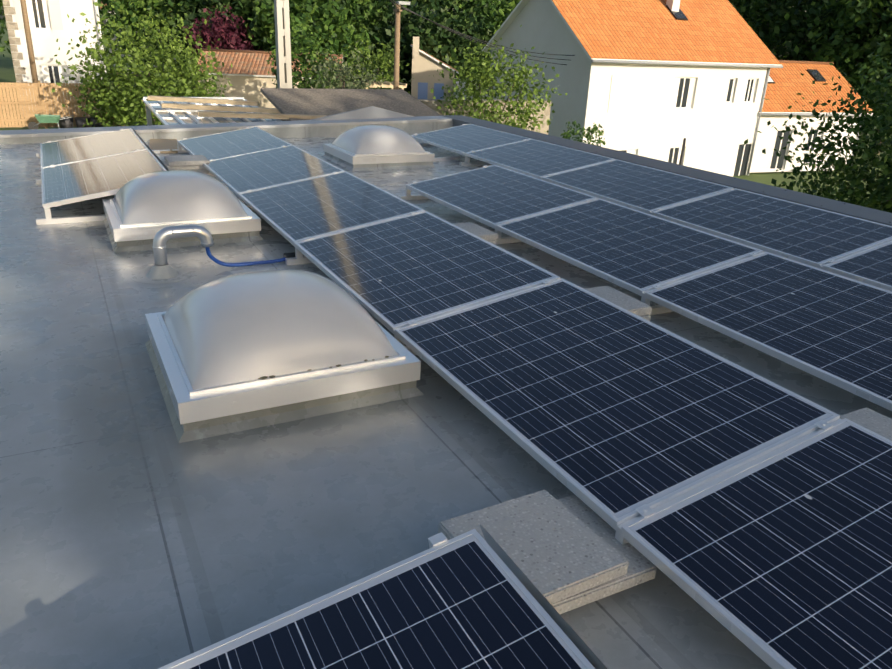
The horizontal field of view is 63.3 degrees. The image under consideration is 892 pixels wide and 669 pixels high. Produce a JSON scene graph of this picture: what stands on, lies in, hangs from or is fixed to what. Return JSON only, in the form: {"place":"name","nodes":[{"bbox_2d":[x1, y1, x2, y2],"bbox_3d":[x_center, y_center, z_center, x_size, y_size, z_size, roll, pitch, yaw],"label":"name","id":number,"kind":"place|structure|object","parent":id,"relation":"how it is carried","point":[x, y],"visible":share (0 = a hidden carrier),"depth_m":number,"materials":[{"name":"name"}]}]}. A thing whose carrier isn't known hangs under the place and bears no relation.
{"place":"outdoors","nodes":[
{"label":"outdoors","id":0,"kind":"place"},
{"bbox_2d":[2,0,105,115],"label":"white house","id":1,"kind":"structure","parent":0,"point":[50,22],"depth_m":33.88,"materials":[{"name":"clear paint"}]},
{"bbox_2d":[260,88,440,120],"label":"roof","id":2,"kind":"structure","parent":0,"point":[304,101],"depth_m":12.72,"materials":[{"name":"concrete"}]},
{"bbox_2d":[0,0,879,56],"label":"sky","id":3,"kind":"structure","parent":0,"point":[1,17],"materials":[{"name":"white"}]},
{"bbox_2d":[0,137,891,668],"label":"flat roof","id":4,"kind":"structure","parent":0,"point":[134,533],"depth_m":2.57,"materials":[{"name":"grey"}]},
{"bbox_2d":[149,139,177,153],"bbox_3d":[-3.659,-2.442,9.362,0.340,0.027,1.100,-5,24,-19],"label":"paver","id":5,"kind":"object","parent":4,"relation":"on","point":[162,144],"visible":0.86,"depth_m":9.33,"materials":[{"name":"beige concrete"}]},
{"bbox_2d":[130,224,213,283],"bbox_3d":[-1.769,-0.538,4.575,0.380,0.310,0.478,15,25,28],"label":"vent pipe","id":6,"kind":"object","parent":4,"relation":"on","point":[161,271],"visible":1,"depth_m":4.53,"materials":[{"name":"silver metal"}]},
{"bbox_2d":[102,170,263,252],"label":"skylight dome","id":7,"kind":"structure","parent":4,"relation":"on","point":[140,211],"depth_m":5.25,"materials":[{"name":"white plastic"}]},
{"bbox_2d":[0,115,471,143],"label":"parapet capping","id":8,"kind":"object","parent":4,"relation":"on","point":[335,128],"visible":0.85,"depth_m":10.45,"materials":[{"name":"silver metal"}]},
{"bbox_2d":[311,106,413,120],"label":"roof","id":9,"kind":"structure","parent":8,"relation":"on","point":[372,112],"depth_m":11.48,"materials":[{"name":"grey"}]},
{"bbox_2d":[205,247,284,266],"bbox_3d":[-1.310,-0.553,4.809,0.557,0.200,0.026,-10,25,-28],"label":"cable","id":10,"kind":"object","parent":4,"relation":"on","point":[212,257],"visible":0.81,"depth_m":4.80,"materials":[{"name":"blue"}]},
{"bbox_2d":[145,269,423,442],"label":"skylight dome","id":11,"kind":"structure","parent":4,"relation":"on","point":[217,348],"depth_m":3.01,"materials":[{"name":"white plastic"}]},
{"bbox_2d":[258,356,388,378],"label":"skylight moss crumbs","id":12,"kind":"object","parent":11,"relation":"attached to","point":[273,376],"visible":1,"depth_m":2.99,"materials":[{"name":"green"}]},
{"bbox_2d":[283,252,295,257],"bbox_3d":[-1.057,-0.527,4.972,0.100,0.050,0.090,-9,25,-26],"label":"junction box","id":13,"kind":"object","parent":4,"relation":"on","point":[288,255],"visible":0.29,"depth_m":4.94,"materials":[{"name":"black plastic"}]},
{"bbox_2d":[322,125,434,170],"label":"skylight dome","id":14,"kind":"structure","parent":4,"relation":"on","point":[371,147],"depth_m":8.59,"materials":[{"name":"white plastic"}]},
{"bbox_2d":[433,155,459,161],"bbox_3d":[0.006,-2.275,9.349,0.460,0.040,0.040,-18,30,-40],"label":"loose rail offcut","id":15,"kind":"object","parent":4,"relation":"on","point":[447,158],"visible":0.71,"depth_m":9.33,"materials":[{"name":"silver metal"}]},
{"bbox_2d":[36,124,891,668],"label":"mounting rails","id":16,"kind":"object","parent":4,"relation":"on","point":[644,510],"visible":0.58,"depth_m":2.44,"materials":[{"name":"silver metal"}]},
{"bbox_2d":[40,128,147,167],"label":"solar panel","id":17,"kind":"object","parent":16,"relation":"on","point":[70,150],"visible":0.88,"depth_m":7.70,"materials":[{"name":"blue glass"}]},
{"bbox_2d":[41,149,166,207],"bbox_3d":[-3.052,-1.420,6.432,0.984,0.188,1.650,-9,25,-26],"label":"solar panel","id":18,"kind":"object","parent":16,"relation":"on","point":[74,182],"visible":0.9,"depth_m":6.34,"materials":[{"name":"blue glass"}]},
{"bbox_2d":[189,169,208,173],"bbox_3d":[-2.752,-1.747,7.647,0.400,0.045,0.400,-9,25,-26],"label":"ballast paver","id":19,"kind":"object","parent":16,"relation":"on","point":[205,171],"visible":0.1,"depth_m":7.54,"materials":[{"name":"concrete"}]},
{"bbox_2d":[161,160,205,169],"bbox_3d":[-2.772,-1.798,7.649,0.408,0.045,0.408,-9,25,-26],"label":"ballast paver","id":20,"kind":"object","parent":19,"relation":"on","point":[191,167],"visible":0.31,"depth_m":7.49,"materials":[{"name":"concrete"}]},
{"bbox_2d":[164,155,209,165],"bbox_3d":[-2.735,-1.838,7.629,0.408,0.045,0.408,-9,25,-26],"label":"ballast paver","id":21,"kind":"object","parent":20,"relation":"on","point":[183,160],"visible":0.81,"depth_m":7.52,"materials":[{"name":"concrete"}]},
{"bbox_2d":[177,127,291,159],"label":"solar panel","id":22,"kind":"object","parent":16,"relation":"on","point":[232,143],"visible":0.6,"depth_m":8.39,"materials":[{"name":"blue glass"}]},
{"bbox_2d":[203,145,344,195],"bbox_3d":[-1.741,-1.637,7.106,0.984,0.188,1.650,-9,25,-26],"label":"solar panel","id":23,"kind":"object","parent":16,"relation":"on","point":[238,174],"visible":0.77,"depth_m":7.00,"materials":[{"name":"blue glass"}]},
{"bbox_2d":[238,171,424,246],"bbox_3d":[-0.970,-1.043,5.748,0.984,0.188,1.650,-9,25,-26],"label":"solar panel","id":24,"kind":"object","parent":16,"relation":"on","point":[292,213],"visible":0.83,"depth_m":5.62,"materials":[{"name":"blue glass"}]},
{"bbox_2d":[158,529,594,668],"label":"solar panel","id":25,"kind":"object","parent":16,"relation":"on","point":[467,600],"visible":1,"depth_m":1.61,"materials":[{"name":"blue glass"}]},
{"bbox_2d":[295,211,559,333],"bbox_3d":[-0.200,-0.448,4.391,0.984,0.188,1.650,-9,25,-26],"label":"solar panel","id":26,"kind":"object","parent":16,"relation":"on","point":[424,265],"visible":0.9,"depth_m":4.22,"materials":[{"name":"blue glass"}]},
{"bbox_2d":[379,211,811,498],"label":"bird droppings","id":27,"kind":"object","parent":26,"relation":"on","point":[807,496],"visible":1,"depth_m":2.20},
{"bbox_2d":[411,124,530,155],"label":"solar panel","id":28,"kind":"object","parent":16,"relation":"on","point":[463,139],"visible":0.79,"depth_m":9.76,"materials":[{"name":"blue glass"}]},
{"bbox_2d":[406,165,597,228],"bbox_3d":[0.433,-1.266,6.447,0.984,0.188,1.650,-9,25,-26],"label":"solar panel","id":29,"kind":"object","parent":16,"relation":"on","point":[492,196],"visible":0.83,"depth_m":6.32,"materials":[{"name":"blue glass"}]},
{"bbox_2d":[466,139,615,178],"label":"solar panel","id":30,"kind":"object","parent":16,"relation":"on","point":[538,159],"visible":0.88,"depth_m":8.40,"materials":[{"name":"blue glass"}]},
{"bbox_2d":[551,495,656,613],"bbox_3d":[0.344,0.649,2.172,0.400,0.045,0.400,-9,25,-26],"label":"ballast paver","id":31,"kind":"object","parent":16,"relation":"on","point":[641,569],"visible":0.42,"depth_m":2.09,"materials":[{"name":"concrete"}]},
{"bbox_2d":[438,489,628,603],"bbox_3d":[0.246,0.621,2.110,0.411,0.045,0.411,-9,25,-26],"label":"ballast paver","id":32,"kind":"object","parent":31,"relation":"on","point":[553,548],"visible":0.75,"depth_m":2.10,"materials":[{"name":"concrete"}]},
{"bbox_2d":[395,278,839,530],"bbox_3d":[0.570,0.146,3.034,0.984,0.188,1.650,-9,25,-26],"label":"solar panel","id":33,"kind":"object","parent":16,"relation":"on","point":[612,415],"visible":0.9,"depth_m":2.79,"materials":[{"name":"blue glass"}]},
{"bbox_2d":[496,198,762,295],"bbox_3d":[1.204,-0.671,5.090,0.984,0.188,1.650,-9,25,-26],"label":"solar panel","id":34,"kind":"object","parent":16,"relation":"on","point":[634,251],"visible":0.94,"depth_m":4.93,"materials":[{"name":"blue glass"}]},
{"bbox_2d":[542,159,733,213],"bbox_3d":[1.833,-1.488,7.144,0.984,0.188,1.650,-9,25,-26],"label":"solar panel","id":35,"kind":"object","parent":16,"relation":"on","point":[645,189],"visible":0.85,"depth_m":7.03,"materials":[{"name":"blue glass"}]},
{"bbox_2d":[640,315,650,320],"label":"ballast paver","id":36,"kind":"object","parent":16,"relation":"on","point":[647,317],"visible":0.12,"depth_m":4.03,"materials":[{"name":"concrete"}]},
{"bbox_2d":[585,286,651,315],"bbox_3d":[0.888,-0.179,4.124,0.408,0.045,0.408,-9,25,-26],"label":"ballast paver","id":37,"kind":"object","parent":36,"relation":"on","point":[625,301],"visible":0.33,"depth_m":4.12,"materials":[{"name":"concrete"}]},
{"bbox_2d":[621,418,891,668],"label":"solar panel","id":38,"kind":"object","parent":16,"relation":"on","point":[768,562],"visible":1,"depth_m":2.02,"materials":[{"name":"blue glass"}]},
{"bbox_2d":[644,252,891,410],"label":"solar panel","id":39,"kind":"object","parent":16,"relation":"on","point":[832,328],"visible":1,"depth_m":3.79,"materials":[{"name":"blue glass"}]},
{"bbox_2d":[652,188,891,267],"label":"solar panel","id":40,"kind":"object","parent":16,"relation":"on","point":[810,236],"visible":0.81,"depth_m":5.66,"materials":[{"name":"blue glass"}]},
{"bbox_2d":[822,241,891,291],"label":"solar panel","id":41,"kind":"object","parent":16,"relation":"on","point":[872,266],"visible":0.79,"depth_m":4.84,"materials":[{"name":"blue glass"}]},
{"bbox_2d":[452,118,891,225],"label":"parapet capping","id":42,"kind":"object","parent":4,"relation":"on","point":[861,212],"visible":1,"depth_m":7.50,"materials":[{"name":"grey paint"}]},
{"bbox_2d":[0,21,891,201],"bbox_3d":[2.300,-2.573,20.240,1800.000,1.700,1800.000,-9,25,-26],"label":"terrain","id":43,"kind":"structure","parent":0,"point":[7,73],"depth_m":38.88,"materials":[{"name":"green plant"}]},
{"bbox_2d":[20,0,37,97],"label":"telegraph pole","id":44,"kind":"object","parent":43,"relation":"on","point":[29,43],"visible":0.62,"depth_m":31.03,"materials":[{"name":"brown wood"}]},
{"bbox_2d":[28,114,73,128],"bbox_3d":[-16.591,-8.899,30.405,1.762,0.652,0.650,-9,25,-26],"label":"wheelbarrow","id":45,"kind":"object","parent":43,"relation":"on","point":[42,118],"visible":0.79,"depth_m":30.12,"materials":[{"name":"green"}]},
{"bbox_2d":[0,0,112,56],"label":"tree","id":46,"kind":"object","parent":43,"relation":"on","point":[3,20],"depth_m":60.70,"materials":[{"name":"green plant"}]},
{"bbox_2d":[0,80,121,128],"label":"garden fence","id":47,"kind":"object","parent":43,"relation":"on","point":[40,103],"visible":0.6,"depth_m":30.68,"materials":[{"name":"brown wood"}]},
{"bbox_2d":[59,117,72,127],"bbox_3d":[-16.186,-8.978,30.838,0.585,0.500,0.600,-9,25,-26],"label":"garden tub","id":48,"kind":"object","parent":43,"relation":"on","point":[66,123],"visible":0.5,"depth_m":30.63,"materials":[{"name":"grey"}]},
{"bbox_2d":[75,117,89,127],"bbox_3d":[-15.621,-9.065,31.112,0.585,0.500,0.600,-9,25,-26],"label":"garden tub","id":49,"kind":"object","parent":43,"relation":"on","point":[80,122],"visible":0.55,"depth_m":30.90,"materials":[{"name":"grey plastic"}]},
{"bbox_2d":[90,117,102,126],"bbox_3d":[-15.100,-9.145,31.366,0.585,0.500,0.600,-9,25,-26],"label":"garden tub","id":50,"kind":"object","parent":43,"relation":"on","point":[94,122],"visible":0.27,"depth_m":31.14,"materials":[{"name":"grey plastic"}]},
{"bbox_2d":[79,58,143,126],"bbox_3d":[-13.915,-10.089,30.616,2.694,3.107,3.254,2,22,-1],"label":"bamboo shrub","id":51,"kind":"object","parent":43,"relation":"on","point":[111,120],"visible":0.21,"depth_m":30.06,"materials":[{"name":"green plant"}]},
{"bbox_2d":[51,0,232,126],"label":"tree","id":52,"kind":"object","parent":43,"relation":"on","point":[147,84],"visible":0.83,"depth_m":28.65,"materials":[{"name":"green plant"}]},
{"bbox_2d":[100,2,192,74],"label":"tree","id":53,"kind":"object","parent":43,"relation":"on","point":[115,37],"depth_m":64.31,"materials":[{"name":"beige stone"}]},
{"bbox_2d":[97,0,225,80],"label":"tree","id":54,"kind":"object","parent":43,"relation":"on","point":[148,5],"visible":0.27,"depth_m":50.21,"materials":[{"name":"green plant"}]},
{"bbox_2d":[157,0,265,68],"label":"tree","id":55,"kind":"object","parent":43,"relation":"on","point":[199,7],"visible":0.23,"depth_m":48.74,"materials":[{"name":"green plant"}]},
{"bbox_2d":[142,97,281,125],"bbox_3d":[-3.925,-2.304,12.489,1.800,3.170,3.070,-9,25,-26],"label":"pergola","id":56,"kind":"object","parent":43,"relation":"on","point":[168,116],"visible":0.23,"depth_m":11.67,"materials":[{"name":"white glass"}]},
{"bbox_2d":[147,95,258,105],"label":"wooden beam","id":57,"kind":"structure","parent":56,"relation":"on","point":[203,100],"depth_m":12.46,"materials":[{"name":"beige wood"}]},
{"bbox_2d":[161,103,280,113],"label":"wooden beam","id":58,"kind":"structure","parent":56,"relation":"on","point":[218,108],"depth_m":11.81,"materials":[{"name":"beige wood"}]},
{"bbox_2d":[198,111,326,118],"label":"wooden beam","id":59,"kind":"structure","parent":56,"relation":"on","point":[244,115],"depth_m":11.35,"materials":[{"name":"beige wood"}]},
{"bbox_2d":[180,5,261,58],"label":"purple plum tree","id":60,"kind":"object","parent":43,"relation":"on","point":[225,30],"visible":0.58,"depth_m":45.51,"materials":[{"name":"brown plant"}]},
{"bbox_2d":[167,0,367,50],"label":"tree","id":61,"kind":"object","parent":43,"relation":"on","point":[342,4],"visible":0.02,"depth_m":49.69,"materials":[{"name":"green plant"}]},
{"bbox_2d":[196,48,344,107],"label":"outbuilding","id":62,"kind":"structure","parent":43,"relation":"on","point":[247,74],"depth_m":40.83,"materials":[{"name":"beige paint"}]},
{"bbox_2d":[274,0,291,87],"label":"concrete utility pole","id":63,"kind":"object","parent":43,"relation":"on","point":[283,44],"visible":0.33,"depth_m":13.63,"materials":[{"name":"beige concrete"}]},
{"bbox_2d":[236,0,379,82],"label":"tree","id":64,"kind":"object","parent":43,"relation":"on","point":[341,28],"visible":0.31,"depth_m":45.45,"materials":[{"name":"green plant"}]},
{"bbox_2d":[261,15,357,88],"bbox_3d":[-6.670,-12.819,35.314,4.648,5.092,4.421,-9,25,-26],"label":"tree","id":65,"kind":"object","parent":43,"relation":"on","point":[298,46],"visible":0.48,"depth_m":34.31,"materials":[{"name":"green plant"}]},
{"bbox_2d":[304,40,384,88],"bbox_3d":[-4.430,-10.425,30.983,3.809,4.155,3.703,-9,25,-26],"label":"bush","id":66,"kind":"object","parent":43,"relation":"on","point":[345,71],"visible":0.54,"depth_m":30.55,"materials":[{"name":"green plant"}]},
{"bbox_2d":[298,0,415,80],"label":"tree","id":67,"kind":"object","parent":43,"relation":"on","point":[367,13],"visible":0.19,"depth_m":53.91,"materials":[{"name":"green plant"}]},
{"bbox_2d":[342,40,409,92],"bbox_3d":[-3.898,-13.719,39.585,4.419,4.549,4.307,1,22,-4],"label":"tree","id":68,"kind":"object","parent":43,"relation":"on","point":[386,64],"visible":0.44,"depth_m":38.87,"materials":[{"name":"green plant"}]},
{"bbox_2d":[353,81,406,89],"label":"wall","id":69,"kind":"structure","parent":43,"relation":"on","point":[386,84],"depth_m":33.61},
{"bbox_2d":[393,1,409,88],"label":"wooden utility pole","id":70,"kind":"object","parent":43,"relation":"on","point":[397,9],"visible":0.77,"depth_m":24.93,"materials":[{"name":"brown wood"}]},
{"bbox_2d":[334,0,516,78],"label":"tree","id":71,"kind":"object","parent":43,"relation":"on","point":[412,2],"visible":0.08,"depth_m":56.40,"materials":[{"name":"green plant"}]},
{"bbox_2d":[368,0,496,94],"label":"tree","id":72,"kind":"object","parent":43,"relation":"on","point":[430,35],"visible":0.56,"depth_m":49.61,"materials":[{"name":"green plant"}]},
{"bbox_2d":[410,37,488,99],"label":"cream cottage","id":73,"kind":"structure","parent":43,"relation":"on","point":[425,65],"depth_m":47.08,"materials":[{"name":"beige paint"}]},
{"bbox_2d":[415,0,519,77],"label":"tree","id":74,"kind":"object","parent":43,"relation":"on","point":[460,6],"visible":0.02,"depth_m":57.35,"materials":[{"name":"green plant"}]},
{"bbox_2d":[418,99,550,134],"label":"stone garden wall","id":75,"kind":"structure","parent":43,"relation":"on","point":[430,103],"depth_m":25.23,"materials":[{"name":"beige stone"}]},
{"bbox_2d":[466,0,520,77],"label":"tree","id":76,"kind":"object","parent":43,"relation":"on","point":[500,12],"depth_m":53.83,"materials":[{"name":"green plant"}]},
{"bbox_2d":[429,25,566,132],"bbox_3d":[1.577,-7.040,23.003,4.180,5.230,4.282,8,23,14],"label":"tree","id":77,"kind":"object","parent":43,"relation":"on","point":[483,81],"visible":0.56,"depth_m":22.12,"materials":[{"name":"green plant"}]},
{"bbox_2d":[560,120,605,146],"bbox_3d":[5.407,-7.389,29.072,1.659,2.388,1.757,0,23,-7],"label":"terrace shrub","id":78,"kind":"object","parent":43,"relation":"on","point":[589,131],"visible":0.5,"depth_m":28.64,"materials":[{"name":"green plant"}]},
{"bbox_2d":[482,0,782,176],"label":"white house","id":79,"kind":"structure","parent":43,"relation":"on","point":[682,82],"depth_m":33.39,"materials":[{"name":"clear paint"}]},
{"bbox_2d":[390,0,574,64],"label":"overhead cables","id":80,"kind":"object","parent":79,"relation":"attached to","point":[440,25],"visible":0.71,"depth_m":27.37,"materials":[{"name":"black plastic"}]},
{"bbox_2d":[728,0,854,60],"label":"tree","id":81,"kind":"object","parent":43,"relation":"on","point":[740,9],"visible":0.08,"depth_m":52.60,"materials":[{"name":"green plant"}]},
{"bbox_2d":[729,0,891,115],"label":"tree","id":82,"kind":"object","parent":43,"relation":"on","point":[791,7],"visible":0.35,"depth_m":49.33,"materials":[{"name":"green plant"}]},
{"bbox_2d":[750,60,872,172],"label":"house","id":83,"kind":"structure","parent":43,"relation":"on","point":[787,82],"depth_m":38.87,"materials":[{"name":"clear paint"}]},
{"bbox_2d":[744,30,891,212],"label":"tree","id":84,"kind":"object","parent":43,"relation":"on","point":[881,184],"visible":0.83,"depth_m":13.09,"materials":[{"name":"green plant"}]},
{"bbox_2d":[771,108,888,211],"bbox_3d":[8.275,-2.429,14.164,3.252,3.687,4.556,-4,23,-16],"label":"tree","id":85,"kind":"object","parent":43,"relation":"on","point":[808,159],"visible":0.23,"depth_m":14.89,"materials":[{"name":"green plant"}]},
{"bbox_2d":[784,0,891,153],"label":"tree","id":86,"kind":"object","parent":43,"relation":"on","point":[840,27],"visible":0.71,"depth_m":45.12,"materials":[{"name":"green plant"}]},
{"bbox_2d":[852,2,891,126],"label":"tree","id":87,"kind":"object","parent":43,"relation":"on","point":[873,43],"visible":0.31,"depth_m":43.53,"materials":[{"name":"green plant"}]},
{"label":"ballast paver","id":88,"kind":"object","parent":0,"visible":0},
{"bbox_2d":[454,222,497,240],"bbox_3d":[0.122,-0.769,5.473,0.408,0.045,0.408,-9,25,-26],"label":"ballast paver","id":89,"kind":"object","parent":88,"relation":"on","point":[480,232],"visible":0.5,"depth_m":5.46,"materials":[{"name":"concrete"}]},
{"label":"ballast paver","id":90,"kind":"object","parent":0,"visible":0},
{"bbox_2d":[840,407,891,440],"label":"ballast paver","id":91,"kind":"object","parent":90,"relation":"on","point":[874,421],"visible":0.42,"depth_m":2.89,"materials":[{"name":"concrete"}]}
]}

